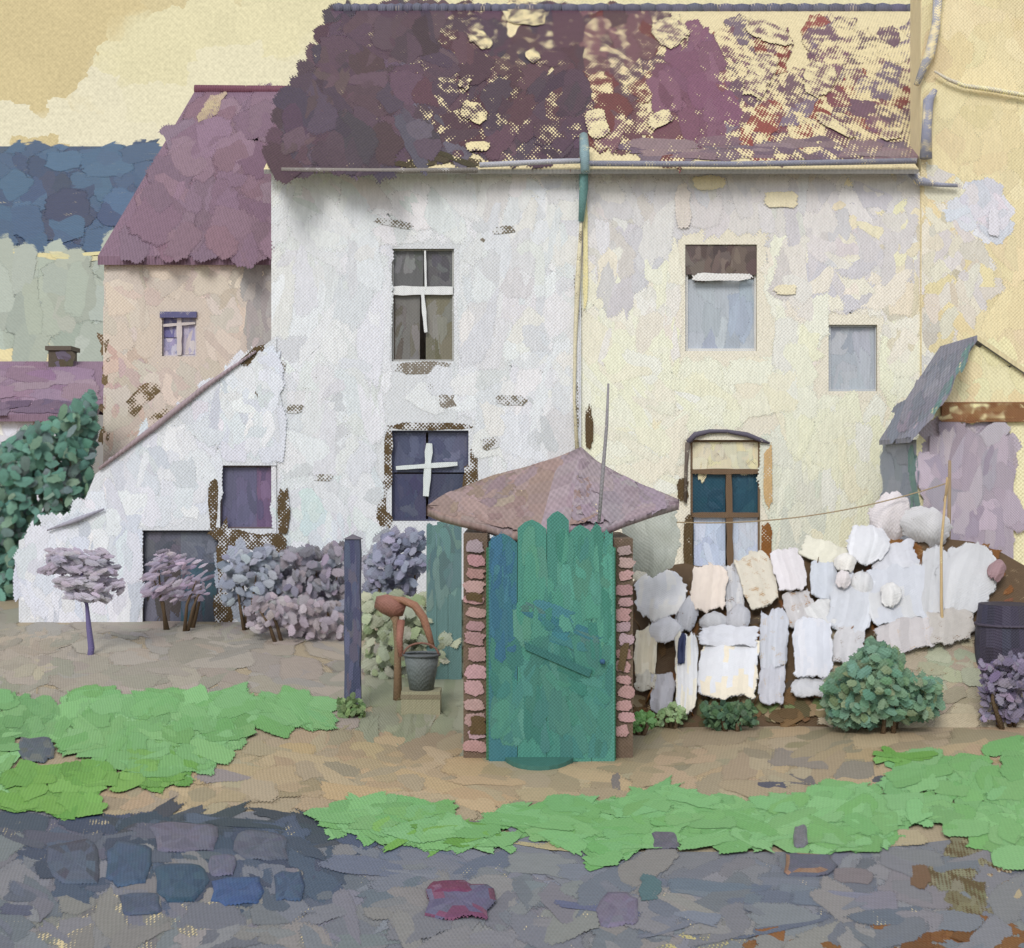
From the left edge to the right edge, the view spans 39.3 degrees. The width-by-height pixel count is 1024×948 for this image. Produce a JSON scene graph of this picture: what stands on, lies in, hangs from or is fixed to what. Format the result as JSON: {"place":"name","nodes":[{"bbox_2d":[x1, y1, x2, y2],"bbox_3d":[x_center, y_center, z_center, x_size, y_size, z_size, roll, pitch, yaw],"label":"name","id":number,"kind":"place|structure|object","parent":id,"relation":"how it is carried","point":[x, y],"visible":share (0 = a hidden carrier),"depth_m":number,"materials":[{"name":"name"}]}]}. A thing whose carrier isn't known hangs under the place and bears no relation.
{"place":"outdoors","nodes":[
{"label":"outdoors","id":0,"kind":"place"},
{"bbox_2d":[0,229,112,360],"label":"field","id":1,"kind":"structure","parent":0,"point":[53,295],"depth_m":58.53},
{"bbox_2d":[0,138,161,252],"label":"hill","id":2,"kind":"structure","parent":0,"point":[73,197],"depth_m":114.76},
{"bbox_2d":[0,0,909,145],"label":"sky","id":3,"kind":"structure","parent":0,"point":[73,72],"materials":[{"name":"beige"}]},
{"bbox_2d":[0,794,1023,947],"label":"road","id":4,"kind":"structure","parent":0,"point":[915,890],"depth_m":6.73,"materials":[{"name":"grey stone"}]},
{"bbox_2d":[47,839,98,883],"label":"stone","id":5,"kind":"object","parent":4,"relation":"on","point":[75,862],"visible":1,"depth_m":7.32,"materials":[{"name":"stone"}]},
{"bbox_2d":[106,840,151,886],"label":"stone","id":6,"kind":"object","parent":4,"relation":"on","point":[128,863],"visible":1,"depth_m":7.29,"materials":[{"name":"blue stone"}]},
{"bbox_2d":[119,893,161,915],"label":"stone","id":7,"kind":"object","parent":4,"relation":"on","point":[140,903],"visible":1,"depth_m":6.60,"materials":[{"name":"stone"}]},
{"bbox_2d":[155,863,208,902],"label":"stone","id":8,"kind":"object","parent":4,"relation":"on","point":[180,882],"visible":0.99,"depth_m":6.97,"materials":[{"name":"blue stone"}]},
{"bbox_2d":[149,821,217,851],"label":"stone","id":9,"kind":"object","parent":4,"relation":"on","point":[176,836],"visible":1,"depth_m":7.83,"materials":[{"name":"grey stone"}]},
{"bbox_2d":[208,854,235,876],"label":"stone","id":10,"kind":"object","parent":4,"relation":"on","point":[221,865],"visible":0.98,"depth_m":7.26,"materials":[{"name":"grey stone"}]},
{"bbox_2d":[211,876,263,905],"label":"stone","id":11,"kind":"object","parent":4,"relation":"on","point":[234,890],"visible":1,"depth_m":6.82,"materials":[{"name":"blue stone"}]},
{"bbox_2d":[233,829,287,860],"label":"stone","id":12,"kind":"object","parent":4,"relation":"on","point":[258,844],"visible":1,"depth_m":7.64,"materials":[{"name":"grey stone"}]},
{"bbox_2d":[274,871,304,901],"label":"stone","id":13,"kind":"object","parent":4,"relation":"on","point":[290,886],"visible":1,"depth_m":6.89,"materials":[{"name":"blue stone"}]},
{"bbox_2d":[427,880,471,891],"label":"stone","id":14,"kind":"object","parent":4,"relation":"on","point":[451,885],"visible":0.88,"depth_m":6.81,"materials":[{"name":"stone"}]},
{"bbox_2d":[424,884,495,920],"bbox_3d":[-0.242,1.982,6.649,0.352,0.043,0.557,0,0,0],"label":"stone","id":15,"kind":"object","parent":4,"relation":"on","point":[478,900],"visible":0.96,"depth_m":6.57,"materials":[{"name":"stone"}]},
{"bbox_2d":[596,892,637,927],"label":"stone","id":16,"kind":"object","parent":4,"relation":"on","point":[615,909],"visible":1,"depth_m":6.51,"materials":[{"name":"stone"}]},
{"bbox_2d":[784,853,837,876],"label":"stone","id":17,"kind":"object","parent":4,"relation":"on","point":[805,864],"visible":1,"depth_m":7.26,"materials":[{"name":"grey stone"}]},
{"bbox_2d":[0,560,1023,851],"bbox_3d":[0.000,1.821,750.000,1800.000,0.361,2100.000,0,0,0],"label":"ground","id":18,"kind":"structure","parent":0,"point":[384,744],"depth_m":10.54,"materials":[{"name":"brown soil"}]},
{"bbox_2d":[18,736,54,762],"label":"stone","id":19,"kind":"object","parent":18,"relation":"on","point":[40,749],"visible":0.97,"depth_m":10.32,"materials":[{"name":"grey stone"}]},
{"bbox_2d":[0,389,102,600],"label":"tree","id":20,"kind":"object","parent":18,"relation":"on","point":[38,452],"visible":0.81,"depth_m":18.48,"materials":[{"name":"green plant"}]},
{"bbox_2d":[0,346,103,509],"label":"outbuilding","id":21,"kind":"structure","parent":18,"relation":"on","point":[31,392],"depth_m":31.26,"materials":[{"name":"tile"}]},
{"bbox_2d":[37,547,125,654],"bbox_3d":[-4.160,1.302,13.898,0.972,1.242,0.508,0,0,0],"label":"tree","id":22,"kind":"object","parent":18,"relation":"on","point":[86,587],"visible":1,"depth_m":13.79,"materials":[{"name":"purple plant"}]},
{"bbox_2d":[0,681,339,820],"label":"grass","id":23,"kind":"structure","parent":18,"relation":"on","point":[155,740],"depth_m":10.98,"materials":[{"name":"green plant"}]},
{"bbox_2d":[139,548,214,630],"bbox_3d":[-3.588,1.220,15.186,0.857,0.920,0.631,0,0,0],"label":"shrub","id":24,"kind":"object","parent":18,"relation":"on","point":[177,562],"visible":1,"depth_m":15.12,"materials":[{"name":"purple plant"}]},
{"bbox_2d":[216,543,282,629],"bbox_3d":[-2.790,1.202,15.218,0.791,0.956,0.525,0,0,0],"label":"shrub","id":25,"kind":"object","parent":18,"relation":"on","point":[246,565],"visible":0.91,"depth_m":15.11,"materials":[{"name":"grey plant"}]},
{"bbox_2d":[97,82,427,518],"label":"house","id":26,"kind":"structure","parent":18,"relation":"on","point":[185,257],"depth_m":20.00,"materials":[{"name":"paint"}]},
{"bbox_2d":[160,312,196,355],"bbox_3d":[-4.649,-1.957,20.030,0.512,0.621,0.140,0,0,0],"label":"window","id":27,"kind":"structure","parent":26,"relation":"in","point":[179,328],"depth_m":20.08,"materials":[{"name":"purple glass"}]},
{"bbox_2d":[242,591,343,641],"bbox_3d":[-2.229,1.499,14.590,1.101,0.646,0.599,0,0,0],"label":"shrub","id":28,"kind":"object","parent":18,"relation":"on","point":[306,616],"visible":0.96,"depth_m":14.46,"materials":[{"name":"purple plant"}]},
{"bbox_2d":[12,0,594,622],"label":"cottage","id":29,"kind":"structure","parent":18,"relation":"on","point":[414,150],"depth_m":15.94,"materials":[{"name":"paint"}]},
{"bbox_2d":[144,530,217,621],"bbox_3d":[-3.695,1.199,16.005,0.847,1.141,0.050,0,0,0],"label":"door","id":30,"kind":"structure","parent":29,"relation":"in","point":[197,544],"depth_m":16.01,"materials":[{"name":"grey wood"}]},
{"bbox_2d":[221,465,271,527],"bbox_3d":[-2.939,0.257,16.005,0.628,0.704,0.050,0,0,0],"label":"window","id":31,"kind":"structure","parent":29,"relation":"in","point":[246,497],"depth_m":16.01,"materials":[{"name":"purple glass"}]},
{"bbox_2d":[392,249,453,360],"bbox_3d":[-0.995,-1.886,16.009,0.695,1.257,0.083,0,0,0],"label":"window","id":32,"kind":"structure","parent":29,"relation":"in","point":[407,264],"depth_m":16.03,"materials":[{"name":"grey glass"}]},
{"bbox_2d":[392,431,467,520],"bbox_3d":[-0.914,0.019,16.011,0.857,1.010,0.079,0,0,0],"label":"window","id":33,"kind":"structure","parent":29,"relation":"in","point":[445,451],"depth_m":16.03,"materials":[{"name":"purple glass"}]},
{"bbox_2d":[272,540,344,616],"bbox_3d":[-2.146,1.177,15.213,0.919,1.002,0.655,0,0,0],"label":"shrub","id":34,"kind":"object","parent":18,"relation":"on","point":[312,572],"visible":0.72,"depth_m":15.05,"materials":[{"name":"purple plant"}]},
{"bbox_2d":[336,692,365,717],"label":"plant clump","id":35,"kind":"object","parent":18,"relation":"on","point":[351,706],"visible":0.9,"depth_m":11.65,"materials":[{"name":"green plant"}]},
{"bbox_2d":[344,534,362,698],"bbox_3d":[-1.332,1.253,12.000,0.156,1.500,0.160,0,0,0],"label":"post","id":36,"kind":"object","parent":18,"relation":"on","point":[352,607],"visible":0.95,"depth_m":11.93,"materials":[{"name":"wood"}]},
{"bbox_2d":[361,525,425,596],"bbox_3d":[-1.104,1.139,13.594,0.721,1.359,0.505,0,0,0],"label":"shrub","id":37,"kind":"object","parent":18,"relation":"on","point":[404,570],"visible":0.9,"depth_m":13.48,"materials":[{"name":"purple plant"}]},
{"bbox_2d":[374,594,434,700],"bbox_3d":[-0.930,1.496,12.256,0.522,0.930,0.200,0,0,22],"label":"water pump","id":38,"kind":"object","parent":18,"relation":"on","point":[392,607],"visible":0.98,"depth_m":12.23,"materials":[{"name":"metal"}]},
{"bbox_2d":[361,588,462,678],"bbox_3d":[-0.903,1.633,13.213,1.106,1.249,0.634,0,0,0],"label":"plant clump","id":39,"kind":"object","parent":18,"relation":"on","point":[379,663],"visible":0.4,"depth_m":13.06,"materials":[{"name":"green plant"}]},
{"bbox_2d":[303,791,521,856],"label":"grass","id":40,"kind":"structure","parent":18,"relation":"on","point":[392,821],"depth_m":8.09,"materials":[{"name":"green plant"}]},
{"bbox_2d":[400,687,441,714],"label":"stone block","id":41,"kind":"structure","parent":18,"relation":"on","point":[422,702],"depth_m":11.77,"materials":[{"name":"beige stone"}]},
{"bbox_2d":[402,642,440,690],"bbox_3d":[-0.751,1.588,11.900,0.321,0.399,0.321,0,0,0],"label":"bucket","id":42,"kind":"object","parent":41,"relation":"on","point":[421,668],"visible":1,"depth_m":11.80,"materials":[{"name":"metal"}]},
{"bbox_2d":[426,522,461,679],"bbox_3d":[-0.615,1.166,12.997,0.318,1.468,0.066,0,0,0],"label":"board panel","id":43,"kind":"object","parent":18,"relation":"on","point":[443,576],"visible":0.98,"depth_m":12.97,"materials":[{"name":"teal wood"}]},
{"bbox_2d":[427,383,678,770],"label":"privy","id":44,"kind":"structure","parent":18,"relation":"on","point":[548,636],"depth_m":9.95,"materials":[{"name":"pink brick"}]},
{"bbox_2d":[489,511,614,761],"bbox_3d":[0.275,1.127,9.949,0.873,1.739,0.102,0,0,0],"label":"door","id":45,"kind":"structure","parent":44,"relation":"in","point":[559,634],"depth_m":9.95,"materials":[{"name":"wood"}]},
{"bbox_2d":[633,709,656,735],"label":"plant clump","id":46,"kind":"object","parent":18,"relation":"on","point":[642,725],"visible":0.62,"depth_m":10.95,"materials":[{"name":"green plant"}]},
{"bbox_2d":[652,831,678,848],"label":"stone","id":47,"kind":"object","parent":18,"relation":"on","point":[665,840],"visible":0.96,"depth_m":7.73,"materials":[{"name":"grey stone"}]},
{"bbox_2d":[655,701,687,728],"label":"plant clump","id":48,"kind":"object","parent":18,"relation":"on","point":[672,714],"visible":0.95,"depth_m":11.22,"materials":[{"name":"green plant"}]},
{"bbox_2d":[699,699,758,731],"bbox_3d":[1.688,1.881,11.146,0.501,0.300,0.248,0,0,0],"label":"bush","id":49,"kind":"object","parent":18,"relation":"on","point":[736,716],"visible":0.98,"depth_m":11.10,"materials":[{"name":"green plant"}]},
{"bbox_2d":[562,1,919,580],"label":"cottage","id":50,"kind":"structure","parent":18,"relation":"on","point":[748,264],"depth_m":16.00,"materials":[{"name":"paint"}]},
{"bbox_2d":[685,245,756,350],"bbox_3d":[2.344,-2.022,16.057,0.898,1.292,0.086,0,0,0],"label":"window","id":51,"kind":"structure","parent":50,"relation":"in","point":[719,315],"depth_m":16.08,"materials":[{"name":"glass"}]},
{"bbox_2d":[684,429,769,565],"bbox_3d":[2.393,0.269,16.018,0.962,1.602,0.164,0,0,0],"label":"window","id":52,"kind":"structure","parent":50,"relation":"in","point":[710,460],"depth_m":16.08,"materials":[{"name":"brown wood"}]},
{"bbox_2d":[829,325,875,390],"bbox_3d":[3.817,-1.299,16.075,0.545,0.745,0.050,0,0,0],"label":"window","id":53,"kind":"structure","parent":50,"relation":"in","point":[852,348],"depth_m":16.08,"materials":[{"name":"white glass"}]},
{"bbox_2d":[481,726,1023,870],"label":"grass","id":54,"kind":"structure","parent":18,"relation":"on","point":[832,815],"depth_m":8.37,"materials":[{"name":"green plant"}]},
{"bbox_2d":[793,824,807,847],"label":"stone","id":55,"kind":"object","parent":54,"relation":"on","point":[800,839],"visible":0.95,"depth_m":7.76,"materials":[{"name":"grey stone"}]},
{"bbox_2d":[676,460,950,538],"bbox_3d":[2.362,0.937,12.371,3.330,2.120,0.048,0,0,-18],"label":"clothes line","id":56,"kind":"object","parent":18,"relation":"on","point":[949,495],"visible":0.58,"depth_m":12.69,"materials":[{"name":"beige fabric"}]},
{"bbox_2d":[621,511,680,577],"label":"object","id":57,"kind":"object","parent":56,"relation":"hanging from","point":[656,544],"visible":0.75,"depth_m":11.80,"materials":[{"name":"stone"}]},
{"bbox_2d":[633,539,1023,727],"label":"stone wall","id":58,"kind":"structure","parent":18,"relation":"on","point":[954,668],"depth_m":11.72,"materials":[{"name":"stone"}]},
{"bbox_2d":[633,624,656,675],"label":"stone","id":59,"kind":"object","parent":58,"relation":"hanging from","point":[645,654],"visible":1,"depth_m":11.73,"materials":[{"name":"stone"}]},
{"bbox_2d":[634,669,656,691],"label":"stone","id":60,"kind":"object","parent":58,"relation":"on","point":[643,682],"visible":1,"depth_m":11.51,"materials":[{"name":"stone"}]},
{"bbox_2d":[634,569,687,622],"bbox_3d":[1.270,1.028,12.178,0.516,0.457,0.496,0,0,0],"label":"stone","id":61,"kind":"object","parent":58,"relation":"on","point":[660,595],"visible":0.95,"depth_m":12.10,"materials":[{"name":"stone"}]},
{"bbox_2d":[633,570,645,580],"bbox_3d":[1.053,0.820,12.379,0.379,0.273,0.159,0,0,39],"label":"sock","id":62,"kind":"object","parent":61,"relation":"on","point":[637,575],"visible":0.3,"depth_m":12.30,"materials":[{"name":"fabric"}]},
{"bbox_2d":[650,672,675,712],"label":"stone","id":63,"kind":"object","parent":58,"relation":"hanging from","point":[662,693],"visible":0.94,"depth_m":11.44,"materials":[{"name":"stone"}]},
{"bbox_2d":[649,616,682,643],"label":"stone","id":64,"kind":"object","parent":58,"relation":"attached to","point":[666,629],"visible":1,"depth_m":11.84,"materials":[{"name":"stone"}]},
{"bbox_2d":[677,633,685,664],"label":"stone","id":65,"kind":"object","parent":58,"relation":"hanging from","point":[681,649],"visible":1,"depth_m":11.66,"materials":[{"name":"stone"}]},
{"bbox_2d":[674,631,698,713],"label":"stone","id":66,"kind":"object","parent":58,"relation":"on","point":[686,672],"visible":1,"depth_m":11.52,"materials":[{"name":"stone"}]},
{"bbox_2d":[675,595,698,631],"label":"stone","id":67,"kind":"object","parent":58,"relation":"on","point":[686,615],"visible":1,"depth_m":11.98,"materials":[{"name":"stone"}]},
{"bbox_2d":[690,562,728,613],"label":"stone","id":68,"kind":"object","parent":58,"relation":"on","point":[708,587],"visible":1,"depth_m":12.21,"materials":[{"name":"stone"}]},
{"bbox_2d":[697,639,759,699],"bbox_3d":[1.760,1.529,11.641,0.595,0.574,0.608,0,0,0],"label":"stone","id":69,"kind":"object","parent":58,"relation":"on","point":[725,672],"visible":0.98,"depth_m":11.54,"materials":[{"name":"stone"}]},
{"bbox_2d":[699,611,726,627],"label":"stone","id":70,"kind":"object","parent":69,"relation":"on","point":[713,618],"visible":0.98,"depth_m":11.93,"materials":[{"name":"stone"}]},
{"bbox_2d":[698,624,759,647],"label":"stone","id":71,"kind":"object","parent":69,"relation":"on","point":[723,634],"visible":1,"depth_m":11.78,"materials":[{"name":"stone"}]},
{"bbox_2d":[726,603,750,626],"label":"stone","id":72,"kind":"object","parent":69,"relation":"on","point":[738,615],"visible":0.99,"depth_m":11.95,"materials":[{"name":"stone"}]},
{"bbox_2d":[721,563,744,612],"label":"stone","id":73,"kind":"object","parent":58,"relation":"on","point":[734,593],"visible":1,"depth_m":12.24,"materials":[{"name":"stone"}]},
{"bbox_2d":[733,550,778,609],"bbox_3d":[2.116,0.906,12.320,0.362,0.510,0.529,0,0,-11],"label":"stone","id":74,"kind":"object","parent":58,"relation":"on","point":[754,569],"visible":1,"depth_m":12.30,"materials":[{"name":"stone"}]},
{"bbox_2d":[758,664,785,704],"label":"stone","id":75,"kind":"object","parent":58,"relation":"on","point":[771,687],"visible":1,"depth_m":11.48,"materials":[{"name":"stone"}]},
{"bbox_2d":[758,607,788,668],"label":"stone","id":76,"kind":"object","parent":58,"relation":"on","point":[774,634],"visible":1,"depth_m":11.84,"materials":[{"name":"stone"}]},
{"bbox_2d":[769,547,806,590],"bbox_3d":[2.393,0.824,12.371,0.314,0.390,0.432,0,0,0],"label":"napkin","id":77,"kind":"object","parent":58,"relation":"on","point":[789,571],"visible":1,"depth_m":12.36,"materials":[{"name":"fabric"}]},
{"bbox_2d":[782,589,813,627],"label":"stone","id":78,"kind":"object","parent":58,"relation":"on","point":[795,601],"visible":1,"depth_m":12.11,"materials":[{"name":"stone"}]},
{"bbox_2d":[791,677,824,697],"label":"stone","id":79,"kind":"object","parent":58,"relation":"on","point":[802,687],"visible":0.77,"depth_m":11.47,"materials":[{"name":"stone"}]},
{"bbox_2d":[792,616,832,678],"bbox_3d":[2.463,1.425,11.741,0.363,0.499,0.552,0,0,10],"label":"stone","id":80,"kind":"object","parent":58,"relation":"on","point":[812,641],"visible":0.97,"depth_m":11.71,"materials":[{"name":"stone"}]},
{"bbox_2d":[797,598,836,623],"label":"stone","id":81,"kind":"object","parent":58,"relation":"on","point":[818,608],"visible":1,"depth_m":12.07,"materials":[{"name":"stone"}]},
{"bbox_2d":[798,535,847,562],"bbox_3d":[2.758,0.690,12.584,0.505,0.307,0.236,0,0,16],"label":"linen strip","id":82,"kind":"object","parent":58,"relation":"on","point":[824,551],"visible":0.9,"depth_m":12.58,"materials":[{"name":"white fabric"}]},
{"bbox_2d":[810,560,836,598],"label":"stone","id":83,"kind":"object","parent":58,"relation":"on","point":[822,577],"visible":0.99,"depth_m":12.34,"materials":[{"name":"stone"}]},
{"bbox_2d":[832,625,864,662],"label":"stone","id":84,"kind":"object","parent":58,"relation":"on","point":[848,641],"visible":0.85,"depth_m":11.81,"materials":[{"name":"stone"}]},
{"bbox_2d":[826,570,875,632],"bbox_3d":[2.880,1.084,12.155,0.417,0.573,0.604,0,0,20],"label":"stone","id":85,"kind":"object","parent":58,"relation":"in","point":[849,605],"visible":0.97,"depth_m":12.09,"materials":[{"name":"stone"}]},
{"bbox_2d":[835,570,850,589],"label":"stone","id":86,"kind":"object","parent":85,"relation":"on","point":[843,579],"visible":1,"depth_m":12.20,"materials":[{"name":"stone"}]},
{"bbox_2d":[834,553,855,572],"bbox_3d":[2.887,0.771,12.435,0.203,0.178,0.174,0,0,-31],"label":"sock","id":87,"kind":"object","parent":85,"relation":"on","point":[845,561],"visible":0.98,"depth_m":12.37,"materials":[{"name":"stone"}]},
{"bbox_2d":[850,570,873,591],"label":"stone","id":88,"kind":"object","parent":58,"relation":"attached to","point":[861,581],"visible":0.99,"depth_m":12.26,"materials":[{"name":"stone"}]},
{"bbox_2d":[846,525,889,565],"bbox_3d":[3.130,0.627,12.616,0.453,0.367,0.364,0,0,-22],"label":"pillow","id":89,"kind":"object","parent":58,"relation":"on","point":[868,545],"visible":0.98,"depth_m":12.54,"materials":[{"name":"fabric"}]},
{"bbox_2d":[867,491,909,539],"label":"stone","id":90,"kind":"object","parent":58,"relation":"on","point":[886,516],"visible":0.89,"depth_m":12.76,"materials":[{"name":"stone"}]},
{"bbox_2d":[871,538,919,569],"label":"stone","id":91,"kind":"object","parent":58,"relation":"on","point":[902,554],"visible":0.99,"depth_m":12.52,"materials":[{"name":"stone"}]},
{"bbox_2d":[866,563,932,625],"bbox_3d":[3.317,1.025,12.232,0.684,0.548,0.580,0,0,0],"label":"stone","id":92,"kind":"object","parent":58,"relation":"on","point":[909,581],"visible":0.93,"depth_m":12.21,"materials":[{"name":"stone"}]},
{"bbox_2d":[880,582,901,607],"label":"stone","id":93,"kind":"object","parent":92,"relation":"on","point":[891,595],"visible":1,"depth_m":12.07,"materials":[{"name":"stone"}]},
{"bbox_2d":[873,616,934,652],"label":"stone","id":94,"kind":"object","parent":58,"relation":"on","point":[904,634],"visible":0.86,"depth_m":11.89,"materials":[{"name":"stone"}]},
{"bbox_2d":[899,505,952,547],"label":"stone","id":95,"kind":"object","parent":58,"relation":"on","point":[920,523],"visible":0.93,"depth_m":12.72,"materials":[{"name":"stone"}]},
{"bbox_2d":[921,544,950,612],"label":"stone","id":96,"kind":"object","parent":58,"relation":"attached to","point":[931,564],"visible":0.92,"depth_m":12.32,"materials":[{"name":"stone"}]},
{"bbox_2d":[926,607,974,645],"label":"stone","id":97,"kind":"object","parent":58,"relation":"on","point":[952,625],"visible":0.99,"depth_m":11.95,"materials":[{"name":"stone"}]},
{"bbox_2d":[934,542,995,612],"bbox_3d":[3.915,0.896,12.358,0.858,0.655,0.508,0,0,-42],"label":"stone","id":98,"kind":"object","parent":58,"relation":"on","point":[969,584],"visible":0.88,"depth_m":12.28,"materials":[{"name":"stone"}]},
{"bbox_2d":[987,559,1005,582],"bbox_3d":[4.166,0.833,12.329,0.234,0.200,0.157,0,0,-37],"label":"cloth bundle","id":99,"kind":"object","parent":98,"relation":"on","point":[996,569],"visible":1,"depth_m":12.27,"materials":[{"name":"stone"}]},
{"bbox_2d":[819,635,945,733],"bbox_3d":[2.849,1.634,11.105,1.086,0.787,0.730,0,0,0],"label":"bush","id":100,"kind":"object","parent":18,"relation":"on","point":[872,683],"visible":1,"depth_m":10.90,"materials":[{"name":"green plant"}]},
{"bbox_2d":[940,477,949,617],"bbox_3d":[3.638,1.015,12.051,0.080,1.977,0.550,0,0,17],"label":"stake","id":101,"kind":"object","parent":18,"relation":"on","point":[941,551],"visible":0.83,"depth_m":12.09,"materials":[{"name":"beige wood"}]},
{"bbox_2d":[879,335,1023,564],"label":"shed","id":102,"kind":"structure","parent":18,"relation":"on","point":[961,407],"depth_m":13.96,"materials":[{"name":"paint"}]},
{"bbox_2d":[915,421,1023,558],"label":"door","id":103,"kind":"structure","parent":102,"relation":"in","point":[985,508],"depth_m":13.96,"materials":[{"name":"wood"}]},
{"bbox_2d":[908,0,1023,375],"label":"house","id":104,"kind":"structure","parent":18,"relation":"on","point":[967,101],"depth_m":15.97,"materials":[{"name":"paint"}]},
{"bbox_2d":[974,601,1023,691],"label":"water barrel","id":105,"kind":"object","parent":18,"relation":"on","point":[999,627],"visible":0.49,"depth_m":11.56,"materials":[{"name":"metal"}]},
{"bbox_2d":[977,650,1023,729],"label":"bush","id":106,"kind":"object","parent":18,"relation":"on","point":[1001,688],"visible":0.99,"depth_m":11.20,"materials":[{"name":"purple plant"}]}
]}

